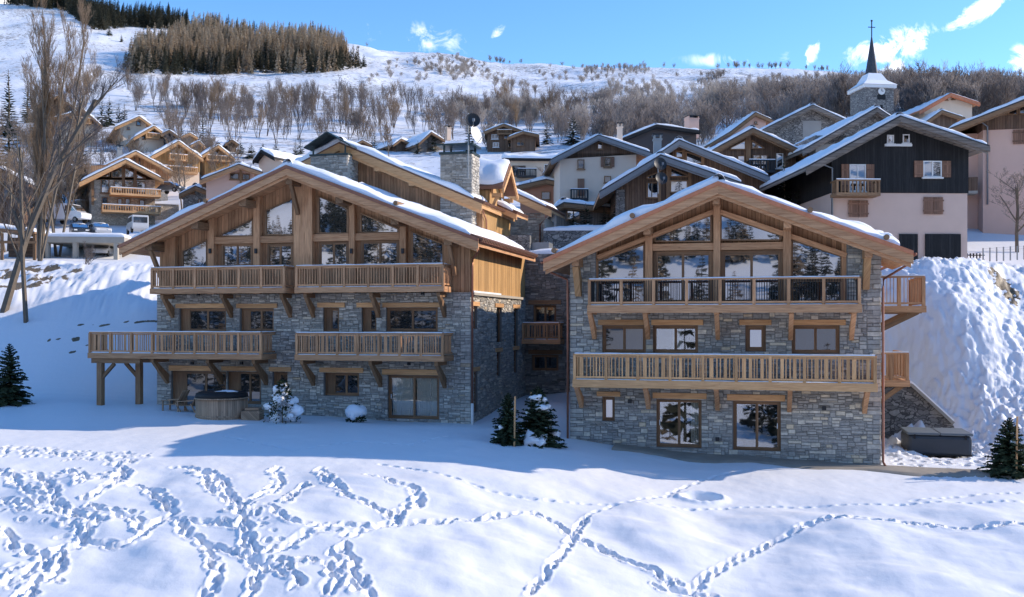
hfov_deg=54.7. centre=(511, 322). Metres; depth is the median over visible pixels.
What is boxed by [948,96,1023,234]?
house
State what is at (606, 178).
window
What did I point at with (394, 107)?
bare tree
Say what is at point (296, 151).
conifer
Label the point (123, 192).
house
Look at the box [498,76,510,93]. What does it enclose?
bare tree
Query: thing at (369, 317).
window
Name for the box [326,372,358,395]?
window
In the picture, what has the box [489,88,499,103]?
bare tree
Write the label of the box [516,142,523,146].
window
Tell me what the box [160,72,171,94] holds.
bare tree
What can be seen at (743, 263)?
window
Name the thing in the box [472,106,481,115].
bare tree
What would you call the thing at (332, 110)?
bare tree
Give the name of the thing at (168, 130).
house
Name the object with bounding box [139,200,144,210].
window
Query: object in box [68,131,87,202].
conifer
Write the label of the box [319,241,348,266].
window
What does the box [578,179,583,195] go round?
door
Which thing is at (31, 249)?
timber shed
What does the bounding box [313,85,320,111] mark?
bare tree
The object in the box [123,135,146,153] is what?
bare tree
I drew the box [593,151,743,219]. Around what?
house
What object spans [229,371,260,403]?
window
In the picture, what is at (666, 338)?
window
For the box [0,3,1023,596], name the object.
snowy ground
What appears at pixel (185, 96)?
bare tree
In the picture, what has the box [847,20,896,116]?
church tower
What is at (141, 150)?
bare tree
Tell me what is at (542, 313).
window
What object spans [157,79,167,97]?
bare tree
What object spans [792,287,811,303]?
balcony table
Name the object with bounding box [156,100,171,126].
bare tree
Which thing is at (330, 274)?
stone chalet
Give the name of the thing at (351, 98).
bare tree
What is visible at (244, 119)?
bare tree
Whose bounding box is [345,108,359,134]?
bare tree
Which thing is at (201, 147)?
house
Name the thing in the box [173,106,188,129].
bare tree
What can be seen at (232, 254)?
window
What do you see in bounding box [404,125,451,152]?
house
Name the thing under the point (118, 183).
window
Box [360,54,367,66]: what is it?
conifer
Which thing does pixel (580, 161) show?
window
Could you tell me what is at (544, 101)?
bare tree
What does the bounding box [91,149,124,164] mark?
bare tree
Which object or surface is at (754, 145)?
window
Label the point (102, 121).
conifer
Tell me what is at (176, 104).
bare tree
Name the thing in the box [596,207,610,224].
snowy shrub
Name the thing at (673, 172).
window
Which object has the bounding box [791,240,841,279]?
window
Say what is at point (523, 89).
bare tree
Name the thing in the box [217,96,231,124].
bare tree
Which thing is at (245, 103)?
bare tree
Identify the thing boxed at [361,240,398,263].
window
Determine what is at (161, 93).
bare tree
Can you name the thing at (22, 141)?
bare tree
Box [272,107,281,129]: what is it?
bare tree
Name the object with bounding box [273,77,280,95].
bare tree
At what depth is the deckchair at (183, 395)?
48.42 m
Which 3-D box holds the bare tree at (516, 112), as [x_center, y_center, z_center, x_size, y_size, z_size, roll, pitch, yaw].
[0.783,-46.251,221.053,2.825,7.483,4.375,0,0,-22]
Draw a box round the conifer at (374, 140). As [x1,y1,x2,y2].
[371,133,377,148]
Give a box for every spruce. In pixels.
[0,343,36,406]
[489,392,523,446]
[517,386,567,448]
[977,416,1023,479]
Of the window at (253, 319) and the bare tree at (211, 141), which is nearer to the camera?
the window at (253, 319)
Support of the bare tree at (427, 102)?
on the snowy ground
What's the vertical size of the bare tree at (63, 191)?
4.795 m
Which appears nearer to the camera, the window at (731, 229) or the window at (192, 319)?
the window at (731, 229)
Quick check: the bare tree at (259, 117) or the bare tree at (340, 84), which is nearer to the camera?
the bare tree at (259, 117)
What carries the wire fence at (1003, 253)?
on the snowy ground
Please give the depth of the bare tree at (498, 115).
246.68 m
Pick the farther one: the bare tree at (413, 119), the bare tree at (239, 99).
the bare tree at (239, 99)
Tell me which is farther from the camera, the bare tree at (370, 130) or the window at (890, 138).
the bare tree at (370, 130)
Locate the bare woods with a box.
[357,44,1023,149]
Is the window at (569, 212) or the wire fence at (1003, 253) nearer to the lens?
the wire fence at (1003, 253)
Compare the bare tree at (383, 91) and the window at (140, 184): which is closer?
the window at (140, 184)
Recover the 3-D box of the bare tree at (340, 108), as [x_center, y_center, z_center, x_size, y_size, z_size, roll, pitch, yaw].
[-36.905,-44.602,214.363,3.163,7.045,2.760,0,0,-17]
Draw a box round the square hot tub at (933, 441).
[900,427,972,456]
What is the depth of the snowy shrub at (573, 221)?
65.99 m
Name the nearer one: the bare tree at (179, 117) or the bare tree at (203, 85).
the bare tree at (179, 117)
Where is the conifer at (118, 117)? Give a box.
[115,104,123,122]
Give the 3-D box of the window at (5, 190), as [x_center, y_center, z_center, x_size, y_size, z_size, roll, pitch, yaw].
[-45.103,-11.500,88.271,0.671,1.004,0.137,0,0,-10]
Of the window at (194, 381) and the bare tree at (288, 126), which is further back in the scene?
the bare tree at (288, 126)
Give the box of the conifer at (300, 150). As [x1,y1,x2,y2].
[297,138,304,153]
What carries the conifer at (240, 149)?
on the snowy ground
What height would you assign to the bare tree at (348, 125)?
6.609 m
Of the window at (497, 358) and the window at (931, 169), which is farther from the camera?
the window at (931, 169)
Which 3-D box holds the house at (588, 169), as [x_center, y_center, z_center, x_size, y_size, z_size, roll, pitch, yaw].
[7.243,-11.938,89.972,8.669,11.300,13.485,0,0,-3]
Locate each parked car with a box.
[69,223,89,232]
[88,222,111,232]
[91,245,113,255]
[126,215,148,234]
[156,181,185,193]
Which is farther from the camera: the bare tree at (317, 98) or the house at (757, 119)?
the bare tree at (317, 98)
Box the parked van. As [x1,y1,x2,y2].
[46,203,91,223]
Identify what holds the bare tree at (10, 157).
on the snowy ground
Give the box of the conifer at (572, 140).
[560,115,581,144]
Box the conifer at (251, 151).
[242,143,256,157]
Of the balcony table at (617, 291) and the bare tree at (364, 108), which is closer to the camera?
the balcony table at (617, 291)
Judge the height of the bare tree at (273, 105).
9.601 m
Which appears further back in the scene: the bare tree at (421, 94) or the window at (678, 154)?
the bare tree at (421, 94)
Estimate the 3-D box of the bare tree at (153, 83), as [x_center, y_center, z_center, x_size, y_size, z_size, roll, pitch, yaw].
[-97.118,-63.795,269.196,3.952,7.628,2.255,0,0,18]
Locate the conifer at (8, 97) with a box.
[0,71,18,135]
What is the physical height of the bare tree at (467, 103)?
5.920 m
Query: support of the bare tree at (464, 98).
on the snowy ground
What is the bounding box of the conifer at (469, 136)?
[464,111,474,150]
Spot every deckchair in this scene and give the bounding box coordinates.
[161,390,189,411]
[176,391,200,412]
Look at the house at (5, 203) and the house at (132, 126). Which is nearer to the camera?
the house at (5, 203)
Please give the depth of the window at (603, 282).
42.79 m
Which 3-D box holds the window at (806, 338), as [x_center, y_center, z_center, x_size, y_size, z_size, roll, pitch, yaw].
[12.541,0.716,40.921,1.882,1.151,0.120,0,0,14]
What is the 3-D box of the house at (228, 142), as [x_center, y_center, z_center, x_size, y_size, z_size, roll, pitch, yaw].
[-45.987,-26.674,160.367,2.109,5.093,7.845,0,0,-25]
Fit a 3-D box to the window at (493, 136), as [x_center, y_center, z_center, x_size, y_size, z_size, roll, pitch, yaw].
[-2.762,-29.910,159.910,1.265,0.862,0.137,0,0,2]
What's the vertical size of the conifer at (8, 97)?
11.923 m
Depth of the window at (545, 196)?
89.58 m
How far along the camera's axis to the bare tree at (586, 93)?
268.94 m
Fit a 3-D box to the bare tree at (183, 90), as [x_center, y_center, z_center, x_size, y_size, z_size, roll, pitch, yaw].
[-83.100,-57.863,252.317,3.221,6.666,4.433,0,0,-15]
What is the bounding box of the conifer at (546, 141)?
[540,122,553,144]
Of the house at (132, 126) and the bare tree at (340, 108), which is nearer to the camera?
the house at (132, 126)
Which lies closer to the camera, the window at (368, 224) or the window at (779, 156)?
the window at (368, 224)
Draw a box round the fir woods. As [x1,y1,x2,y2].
[2,0,190,29]
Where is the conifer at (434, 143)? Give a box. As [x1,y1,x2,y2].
[427,126,438,150]
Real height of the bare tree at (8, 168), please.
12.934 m
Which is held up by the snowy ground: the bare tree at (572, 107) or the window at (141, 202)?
the bare tree at (572, 107)
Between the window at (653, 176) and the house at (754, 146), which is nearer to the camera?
the window at (653, 176)
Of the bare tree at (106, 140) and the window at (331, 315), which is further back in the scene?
the bare tree at (106, 140)
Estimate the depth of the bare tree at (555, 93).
264.67 m
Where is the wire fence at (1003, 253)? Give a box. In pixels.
[982,246,1023,260]
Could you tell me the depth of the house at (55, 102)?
171.57 m
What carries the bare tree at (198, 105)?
on the snowy ground
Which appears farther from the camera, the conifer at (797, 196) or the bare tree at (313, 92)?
the bare tree at (313, 92)
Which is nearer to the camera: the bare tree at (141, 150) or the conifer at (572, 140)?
the bare tree at (141, 150)
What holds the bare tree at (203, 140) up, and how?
on the snowy ground
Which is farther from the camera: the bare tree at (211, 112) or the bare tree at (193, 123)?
the bare tree at (211, 112)
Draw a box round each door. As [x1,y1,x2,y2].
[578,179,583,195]
[899,234,917,259]
[925,234,960,258]
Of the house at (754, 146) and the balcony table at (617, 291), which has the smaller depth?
the balcony table at (617, 291)
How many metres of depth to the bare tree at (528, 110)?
217.10 m
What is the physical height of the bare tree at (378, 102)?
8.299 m
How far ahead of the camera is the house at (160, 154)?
118.11 m
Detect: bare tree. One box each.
[0,55,134,312]
[0,101,71,322]
[0,134,34,251]
[0,198,9,223]
[1,145,17,169]
[1,154,31,175]
[10,52,93,256]
[10,120,29,155]
[19,0,101,260]
[54,181,78,202]
[55,141,110,203]
[76,191,88,221]
[80,74,96,98]
[82,240,97,264]
[85,64,104,92]
[86,131,94,150]
[89,125,101,152]
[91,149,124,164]
[94,62,103,86]
[94,141,116,162]
[96,80,106,104]
[97,127,112,150]
[110,130,124,147]
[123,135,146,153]
[124,69,134,89]
[128,78,141,110]
[132,68,144,89]
[139,82,147,104]
[139,144,158,153]
[148,74,161,98]
[150,84,165,110]
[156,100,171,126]
[156,134,199,209]
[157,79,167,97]
[157,109,180,130]
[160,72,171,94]
[162,85,181,119]
[162,103,185,132]
[163,74,181,99]
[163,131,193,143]
[169,99,183,113]
[170,82,183,98]
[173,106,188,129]
[175,91,192,110]
[177,131,202,152]
[181,83,189,97]
[181,92,192,116]
[184,113,199,133]
[188,77,200,104]
[189,109,201,133]
[190,79,199,101]
[190,94,208,127]
[193,89,203,101]
[194,79,215,103]
[194,86,206,107]
[199,79,209,89]
[200,100,220,132]
[200,126,213,140]
[200,135,213,150]
[201,135,217,147]
[204,82,220,108]
[206,139,244,171]
[207,87,229,121]
[208,74,228,97]
[215,71,226,89]
[216,90,236,122]
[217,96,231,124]
[219,105,229,130]
[223,87,236,115]
[223,107,241,140]
[223,131,242,151]
[224,101,244,128]
[229,93,240,111]
[232,82,246,104]
[234,103,245,134]
[239,83,248,94]
[239,92,255,117]
[240,92,255,128]
[242,106,254,132]
[245,90,253,115]
[247,103,271,137]
[253,98,264,113]
[261,85,274,112]
[262,89,280,135]
[264,108,283,143]
[265,85,279,118]
[267,90,290,117]
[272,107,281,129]
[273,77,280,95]
[275,99,290,124]
[276,118,292,139]
[277,85,294,116]
[277,103,290,134]
[278,81,285,97]
[280,99,295,121]
[283,107,296,134]
[290,83,302,115]
[292,97,313,139]
[293,83,301,98]
[301,105,312,129]
[305,80,319,109]
[305,85,319,104]
[308,96,316,110]
[309,108,333,136]
[311,107,315,127]
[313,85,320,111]
[315,115,323,135]
[317,93,334,128]
[324,91,342,130]
[325,106,346,133]
[333,74,344,103]
[336,101,348,125]
[337,85,350,125]
[339,80,351,96]
[342,106,359,138]
[344,79,355,108]
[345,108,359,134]
[348,105,369,134]
[353,101,374,139]
[354,80,365,110]
[354,89,366,108]
[357,117,379,143]
[360,113,369,131]
[363,88,374,110]
[367,104,387,125]
[368,92,391,122]
[371,101,390,139]
[376,95,386,119]
[378,84,392,104]
[380,111,395,128]
[380,120,393,155]
[381,95,404,125]
[387,78,399,99]
[388,95,401,126]
[390,109,397,128]
[398,84,406,106]
[402,89,412,114]
[403,86,413,111]
[404,108,410,128]
[407,111,417,133]
[410,88,421,111]
[412,80,425,107]
[413,103,419,120]
[417,103,429,131]
[421,90,439,119]
[423,104,437,129]
[428,83,433,102]
[433,96,441,118]
[439,97,458,139]
[440,86,457,104]
[445,96,460,129]
[454,83,462,99]
[459,90,471,111]
[463,97,470,109]
[471,100,481,112]
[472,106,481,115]
[483,94,492,110]
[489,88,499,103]
[492,86,508,103]
[495,107,503,123]
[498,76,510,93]
[498,107,514,123]
[502,100,520,123]
[505,76,515,94]
[510,97,519,126]
[519,84,529,97]
[521,91,533,109]
[521,113,534,131]
[522,102,533,126]
[536,89,553,123]
[539,89,556,106]
[544,94,560,127]
[549,88,557,103]
[551,81,561,97]
[558,86,576,103]
[560,95,571,111]
[564,100,583,117]
[566,92,579,112]
[583,88,596,108]
[986,168,1023,251]
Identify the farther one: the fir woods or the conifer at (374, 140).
the fir woods
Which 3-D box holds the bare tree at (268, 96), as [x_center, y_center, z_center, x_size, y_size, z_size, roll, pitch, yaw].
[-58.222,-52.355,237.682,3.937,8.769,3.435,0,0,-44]
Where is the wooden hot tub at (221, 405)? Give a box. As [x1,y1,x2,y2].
[194,390,263,420]
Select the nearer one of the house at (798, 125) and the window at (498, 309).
the window at (498, 309)
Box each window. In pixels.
[3,187,9,198]
[100,179,109,193]
[102,197,108,208]
[111,167,121,177]
[114,180,121,192]
[117,198,121,209]
[125,167,133,177]
[125,180,133,193]
[125,198,129,210]
[137,174,145,178]
[137,181,144,193]
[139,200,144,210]
[173,371,225,404]
[181,239,207,265]
[181,308,225,330]
[220,219,252,236]
[222,243,252,265]
[229,173,239,179]
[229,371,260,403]
[242,174,249,180]
[242,308,273,330]
[265,198,293,235]
[267,243,293,267]
[274,372,287,385]
[317,196,348,233]
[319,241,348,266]
[324,308,338,330]
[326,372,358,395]
[360,213,398,232]
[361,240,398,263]
[363,308,376,330]
[387,308,437,331]
[389,375,438,418]
[411,231,443,262]
[473,372,474,411]
[491,134,498,139]
[492,142,499,147]
[496,307,499,341]
[496,352,498,375]
[512,166,525,176]
[514,308,515,345]
[514,350,515,371]
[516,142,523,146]
[532,355,557,370]
[534,305,555,321]
[541,192,550,200]
[566,210,581,220]
[577,159,585,169]
[596,142,603,149]
[597,244,644,277]
[597,281,644,303]
[603,157,611,167]
[603,176,610,183]
[603,325,645,352]
[603,397,614,420]
[646,172,656,178]
[646,182,657,197]
[653,215,712,241]
[653,251,712,303]
[653,325,697,352]
[656,399,701,447]
[670,167,687,176]
[670,180,687,192]
[675,151,682,157]
[685,151,701,163]
[720,215,781,240]
[721,250,782,303]
[730,140,745,149]
[733,401,780,450]
[737,155,744,162]
[746,325,765,350]
[751,140,764,148]
[752,155,768,169]
[775,153,783,169]
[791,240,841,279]
[791,280,841,303]
[792,325,838,353]
[849,164,866,191]
[886,135,895,143]
[901,134,911,143]
[922,161,943,178]
[1008,109,1017,114]
[1018,107,1023,113]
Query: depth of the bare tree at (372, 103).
244.80 m
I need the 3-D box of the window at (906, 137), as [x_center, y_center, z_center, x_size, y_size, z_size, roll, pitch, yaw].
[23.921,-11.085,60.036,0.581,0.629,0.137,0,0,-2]
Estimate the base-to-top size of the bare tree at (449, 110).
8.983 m
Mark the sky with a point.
(693, 34)
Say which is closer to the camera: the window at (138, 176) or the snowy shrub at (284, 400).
the snowy shrub at (284, 400)
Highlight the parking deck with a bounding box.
[36,232,131,259]
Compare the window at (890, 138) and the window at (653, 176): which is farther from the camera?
the window at (653, 176)
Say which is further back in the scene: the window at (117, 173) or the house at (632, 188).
the window at (117, 173)
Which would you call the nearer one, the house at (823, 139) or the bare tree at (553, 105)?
the house at (823, 139)
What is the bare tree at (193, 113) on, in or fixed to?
on the snowy ground
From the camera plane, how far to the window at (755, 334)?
41.47 m
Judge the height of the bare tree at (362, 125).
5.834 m
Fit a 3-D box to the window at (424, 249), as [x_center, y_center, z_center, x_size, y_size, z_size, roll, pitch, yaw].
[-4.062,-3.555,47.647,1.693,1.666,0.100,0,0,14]
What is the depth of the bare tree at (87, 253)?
71.94 m
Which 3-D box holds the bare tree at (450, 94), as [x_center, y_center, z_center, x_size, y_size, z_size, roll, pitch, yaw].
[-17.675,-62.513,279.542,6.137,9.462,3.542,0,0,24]
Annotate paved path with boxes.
[612,443,1011,479]
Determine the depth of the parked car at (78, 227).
83.24 m
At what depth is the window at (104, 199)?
94.31 m
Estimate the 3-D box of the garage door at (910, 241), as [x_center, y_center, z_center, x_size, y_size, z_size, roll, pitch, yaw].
[24.067,-4.498,60.086,1.136,1.700,0.047,0,0,-2]
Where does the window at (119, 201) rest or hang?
in the house at (123, 192)
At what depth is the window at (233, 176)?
92.44 m
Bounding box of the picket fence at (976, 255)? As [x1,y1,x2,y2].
[967,253,984,259]
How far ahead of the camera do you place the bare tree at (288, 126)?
185.99 m
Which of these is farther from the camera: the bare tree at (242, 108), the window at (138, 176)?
the bare tree at (242, 108)
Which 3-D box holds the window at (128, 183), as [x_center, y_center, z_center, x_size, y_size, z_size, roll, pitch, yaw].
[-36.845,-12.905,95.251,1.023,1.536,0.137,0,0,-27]
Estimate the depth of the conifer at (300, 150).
161.91 m
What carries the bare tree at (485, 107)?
on the snowy ground
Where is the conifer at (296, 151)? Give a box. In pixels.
[292,140,298,154]
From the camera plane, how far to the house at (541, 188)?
89.60 m
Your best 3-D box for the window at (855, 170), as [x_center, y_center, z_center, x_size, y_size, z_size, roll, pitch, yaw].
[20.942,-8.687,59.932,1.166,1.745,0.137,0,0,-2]
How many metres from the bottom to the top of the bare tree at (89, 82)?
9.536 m
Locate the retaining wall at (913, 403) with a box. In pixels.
[881,381,954,436]
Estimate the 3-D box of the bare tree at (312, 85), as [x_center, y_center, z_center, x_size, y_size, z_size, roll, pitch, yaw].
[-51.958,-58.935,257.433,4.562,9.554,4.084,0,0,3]
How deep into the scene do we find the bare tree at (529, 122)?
190.32 m
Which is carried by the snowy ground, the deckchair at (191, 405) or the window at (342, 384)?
the deckchair at (191, 405)
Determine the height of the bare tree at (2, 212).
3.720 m
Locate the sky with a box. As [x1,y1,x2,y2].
[0,0,1023,78]
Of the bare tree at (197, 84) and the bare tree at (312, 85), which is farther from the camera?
the bare tree at (312, 85)
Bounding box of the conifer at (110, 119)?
[104,98,116,124]
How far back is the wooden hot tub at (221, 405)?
46.05 m
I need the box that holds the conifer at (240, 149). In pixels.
[237,143,245,153]
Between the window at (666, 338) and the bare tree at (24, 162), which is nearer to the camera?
the window at (666, 338)
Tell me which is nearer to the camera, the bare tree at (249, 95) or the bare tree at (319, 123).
the bare tree at (319, 123)
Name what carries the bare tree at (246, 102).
on the snowy ground
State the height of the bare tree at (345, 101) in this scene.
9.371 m
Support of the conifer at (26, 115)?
on the snowy ground
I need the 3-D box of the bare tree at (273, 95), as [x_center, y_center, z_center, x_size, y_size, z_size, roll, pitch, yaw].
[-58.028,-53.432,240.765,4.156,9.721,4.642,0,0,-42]
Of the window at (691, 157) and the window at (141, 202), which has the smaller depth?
the window at (691, 157)
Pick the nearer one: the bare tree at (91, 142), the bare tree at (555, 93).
the bare tree at (91, 142)
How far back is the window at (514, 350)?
56.01 m
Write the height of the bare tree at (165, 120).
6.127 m
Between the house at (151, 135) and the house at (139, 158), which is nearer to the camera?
the house at (139, 158)
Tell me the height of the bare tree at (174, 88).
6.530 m
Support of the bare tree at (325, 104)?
on the snowy ground
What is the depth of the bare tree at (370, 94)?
270.38 m
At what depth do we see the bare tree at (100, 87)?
253.96 m
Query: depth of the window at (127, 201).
95.24 m
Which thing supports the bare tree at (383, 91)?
on the snowy ground
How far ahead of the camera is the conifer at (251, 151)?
151.71 m
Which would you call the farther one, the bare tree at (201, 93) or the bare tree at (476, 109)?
the bare tree at (201, 93)
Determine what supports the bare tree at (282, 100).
on the snowy ground
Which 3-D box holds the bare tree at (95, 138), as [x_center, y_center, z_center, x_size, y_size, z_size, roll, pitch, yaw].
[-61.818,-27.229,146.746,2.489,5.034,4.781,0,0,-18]
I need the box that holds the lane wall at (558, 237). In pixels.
[543,225,603,248]
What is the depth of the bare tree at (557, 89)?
313.32 m
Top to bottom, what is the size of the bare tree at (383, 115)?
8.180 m
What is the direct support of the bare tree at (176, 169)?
on the snowy ground
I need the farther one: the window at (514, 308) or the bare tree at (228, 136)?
the bare tree at (228, 136)
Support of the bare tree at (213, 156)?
on the snowy ground
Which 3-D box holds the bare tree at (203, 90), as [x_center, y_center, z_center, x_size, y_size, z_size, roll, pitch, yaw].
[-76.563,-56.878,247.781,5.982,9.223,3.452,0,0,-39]
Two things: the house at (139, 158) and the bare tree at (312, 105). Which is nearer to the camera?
the house at (139, 158)
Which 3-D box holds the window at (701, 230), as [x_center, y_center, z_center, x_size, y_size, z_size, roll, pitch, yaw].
[7.264,-3.961,42.113,2.483,1.170,0.100,0,0,14]
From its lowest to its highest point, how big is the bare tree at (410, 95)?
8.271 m
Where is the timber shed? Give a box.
[0,223,51,259]
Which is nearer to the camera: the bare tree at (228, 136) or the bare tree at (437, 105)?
the bare tree at (228, 136)
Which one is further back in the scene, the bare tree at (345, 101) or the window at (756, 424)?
the bare tree at (345, 101)
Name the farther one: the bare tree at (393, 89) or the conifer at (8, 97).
the bare tree at (393, 89)
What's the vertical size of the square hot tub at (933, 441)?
1.026 m
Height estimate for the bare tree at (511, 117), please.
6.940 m
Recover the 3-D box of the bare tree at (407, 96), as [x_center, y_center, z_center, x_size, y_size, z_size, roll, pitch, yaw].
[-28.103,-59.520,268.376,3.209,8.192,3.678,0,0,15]
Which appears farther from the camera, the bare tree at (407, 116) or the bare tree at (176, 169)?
the bare tree at (407, 116)
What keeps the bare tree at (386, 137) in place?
on the snowy ground
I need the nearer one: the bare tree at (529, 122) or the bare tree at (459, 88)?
the bare tree at (529, 122)
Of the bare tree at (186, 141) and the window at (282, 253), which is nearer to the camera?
the window at (282, 253)
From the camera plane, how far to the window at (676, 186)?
63.74 m
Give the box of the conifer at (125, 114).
[120,104,127,120]
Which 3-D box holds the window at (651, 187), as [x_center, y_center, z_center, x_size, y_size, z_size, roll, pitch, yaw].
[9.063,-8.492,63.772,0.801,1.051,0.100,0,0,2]
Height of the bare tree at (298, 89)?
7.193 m
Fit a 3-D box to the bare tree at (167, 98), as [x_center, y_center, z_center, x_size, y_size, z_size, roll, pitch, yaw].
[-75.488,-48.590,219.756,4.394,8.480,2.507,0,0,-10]
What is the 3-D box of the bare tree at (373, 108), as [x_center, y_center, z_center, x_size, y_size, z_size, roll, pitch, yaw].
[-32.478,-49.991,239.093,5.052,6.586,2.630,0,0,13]
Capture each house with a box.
[0,165,62,232]
[29,94,75,131]
[52,108,101,145]
[73,157,163,224]
[103,145,172,200]
[107,114,151,146]
[126,124,163,151]
[148,138,203,185]
[161,128,176,144]
[179,182,205,208]
[182,131,197,143]
[188,139,205,153]
[199,142,234,175]
[199,161,262,198]
[222,138,238,151]
[252,147,301,172]
[356,138,372,146]
[373,136,410,151]
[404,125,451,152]
[483,122,522,151]
[501,152,556,181]
[507,130,539,152]
[516,175,553,217]
[542,122,652,203]
[545,197,609,226]
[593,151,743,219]
[623,115,700,151]
[637,133,769,193]
[704,111,773,147]
[708,125,807,175]
[758,112,989,259]
[760,103,845,144]
[786,105,890,162]
[902,92,980,118]
[919,108,964,127]
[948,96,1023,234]
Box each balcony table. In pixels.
[609,288,625,301]
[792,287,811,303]
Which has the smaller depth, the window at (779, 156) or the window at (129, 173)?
the window at (779, 156)
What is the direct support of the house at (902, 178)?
on the snowy ground
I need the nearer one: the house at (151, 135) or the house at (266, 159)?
the house at (266, 159)
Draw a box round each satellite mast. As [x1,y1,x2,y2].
[465,113,484,178]
[654,157,667,193]
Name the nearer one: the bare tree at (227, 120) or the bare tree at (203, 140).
the bare tree at (203, 140)
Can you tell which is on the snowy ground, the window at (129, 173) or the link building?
the link building
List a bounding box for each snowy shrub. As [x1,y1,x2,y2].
[263,378,303,423]
[345,403,366,422]
[567,214,578,225]
[578,203,592,224]
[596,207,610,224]
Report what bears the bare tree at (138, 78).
on the snowy ground
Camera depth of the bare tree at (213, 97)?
230.13 m
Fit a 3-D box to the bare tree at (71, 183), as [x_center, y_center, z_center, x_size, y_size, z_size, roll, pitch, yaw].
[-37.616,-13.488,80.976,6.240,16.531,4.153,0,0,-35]
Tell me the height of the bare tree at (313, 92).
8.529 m
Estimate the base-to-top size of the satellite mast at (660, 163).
2.266 m
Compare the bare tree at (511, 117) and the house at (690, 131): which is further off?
the bare tree at (511, 117)
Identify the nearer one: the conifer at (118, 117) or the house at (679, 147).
the house at (679, 147)
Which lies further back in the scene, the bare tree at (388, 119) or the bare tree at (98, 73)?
the bare tree at (98, 73)
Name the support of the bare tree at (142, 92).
on the snowy ground
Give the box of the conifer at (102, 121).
[96,100,109,126]
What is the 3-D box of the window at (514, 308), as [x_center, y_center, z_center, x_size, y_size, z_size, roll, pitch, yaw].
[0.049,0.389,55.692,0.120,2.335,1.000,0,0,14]
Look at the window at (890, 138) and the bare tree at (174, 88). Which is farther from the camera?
the bare tree at (174, 88)
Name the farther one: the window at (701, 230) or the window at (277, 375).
the window at (277, 375)
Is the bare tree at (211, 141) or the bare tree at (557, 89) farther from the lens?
the bare tree at (557, 89)
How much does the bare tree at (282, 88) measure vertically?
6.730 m
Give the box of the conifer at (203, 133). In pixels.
[197,121,206,142]
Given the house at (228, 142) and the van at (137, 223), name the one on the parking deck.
the van at (137, 223)
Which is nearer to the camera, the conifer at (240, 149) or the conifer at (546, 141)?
the conifer at (240, 149)
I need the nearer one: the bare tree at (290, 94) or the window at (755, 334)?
the window at (755, 334)
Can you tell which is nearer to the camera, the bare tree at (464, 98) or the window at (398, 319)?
the window at (398, 319)
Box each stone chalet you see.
[87,131,565,424]
[540,173,926,465]
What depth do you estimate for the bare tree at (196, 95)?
242.54 m
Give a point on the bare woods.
(776, 99)
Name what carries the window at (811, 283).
in the stone chalet at (709, 335)
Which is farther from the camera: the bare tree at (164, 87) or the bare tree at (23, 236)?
the bare tree at (164, 87)
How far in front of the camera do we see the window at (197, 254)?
50.68 m
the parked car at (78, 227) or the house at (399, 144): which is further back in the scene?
the house at (399, 144)
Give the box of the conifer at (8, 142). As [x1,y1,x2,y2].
[0,102,27,170]
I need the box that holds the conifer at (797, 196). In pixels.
[794,183,799,205]
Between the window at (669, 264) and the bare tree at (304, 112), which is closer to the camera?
the window at (669, 264)
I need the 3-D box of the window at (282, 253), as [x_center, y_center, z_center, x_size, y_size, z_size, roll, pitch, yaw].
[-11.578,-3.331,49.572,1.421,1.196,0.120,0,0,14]
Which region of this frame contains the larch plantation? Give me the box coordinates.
[121,11,361,74]
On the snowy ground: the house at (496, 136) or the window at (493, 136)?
the house at (496, 136)
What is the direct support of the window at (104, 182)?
in the house at (123, 192)
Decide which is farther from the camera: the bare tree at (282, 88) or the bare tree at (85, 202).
the bare tree at (282, 88)
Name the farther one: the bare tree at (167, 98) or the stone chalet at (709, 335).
the bare tree at (167, 98)
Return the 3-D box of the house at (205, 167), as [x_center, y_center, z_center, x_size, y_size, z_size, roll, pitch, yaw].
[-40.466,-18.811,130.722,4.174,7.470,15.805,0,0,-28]
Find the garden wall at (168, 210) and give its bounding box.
[76,199,178,220]
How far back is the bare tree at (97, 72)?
269.10 m
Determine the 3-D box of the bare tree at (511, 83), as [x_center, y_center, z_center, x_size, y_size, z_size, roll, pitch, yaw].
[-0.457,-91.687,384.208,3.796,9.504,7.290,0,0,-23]
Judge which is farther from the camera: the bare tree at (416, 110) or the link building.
the bare tree at (416, 110)
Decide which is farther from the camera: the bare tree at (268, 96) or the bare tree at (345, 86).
the bare tree at (345, 86)
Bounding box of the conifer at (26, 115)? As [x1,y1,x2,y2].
[17,85,30,122]
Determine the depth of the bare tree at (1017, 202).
65.86 m
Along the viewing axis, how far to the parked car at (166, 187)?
103.44 m
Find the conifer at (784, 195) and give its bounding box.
[776,157,790,201]
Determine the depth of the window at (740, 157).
78.01 m
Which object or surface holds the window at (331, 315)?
in the stone chalet at (330, 274)
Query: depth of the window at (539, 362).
58.07 m
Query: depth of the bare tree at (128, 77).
285.46 m
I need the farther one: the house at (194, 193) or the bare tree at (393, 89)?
the bare tree at (393, 89)
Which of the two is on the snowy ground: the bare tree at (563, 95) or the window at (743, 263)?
the bare tree at (563, 95)
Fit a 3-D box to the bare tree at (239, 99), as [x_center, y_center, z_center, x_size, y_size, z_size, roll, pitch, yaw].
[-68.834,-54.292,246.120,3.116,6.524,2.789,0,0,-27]
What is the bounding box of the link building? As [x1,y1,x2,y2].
[507,235,569,394]

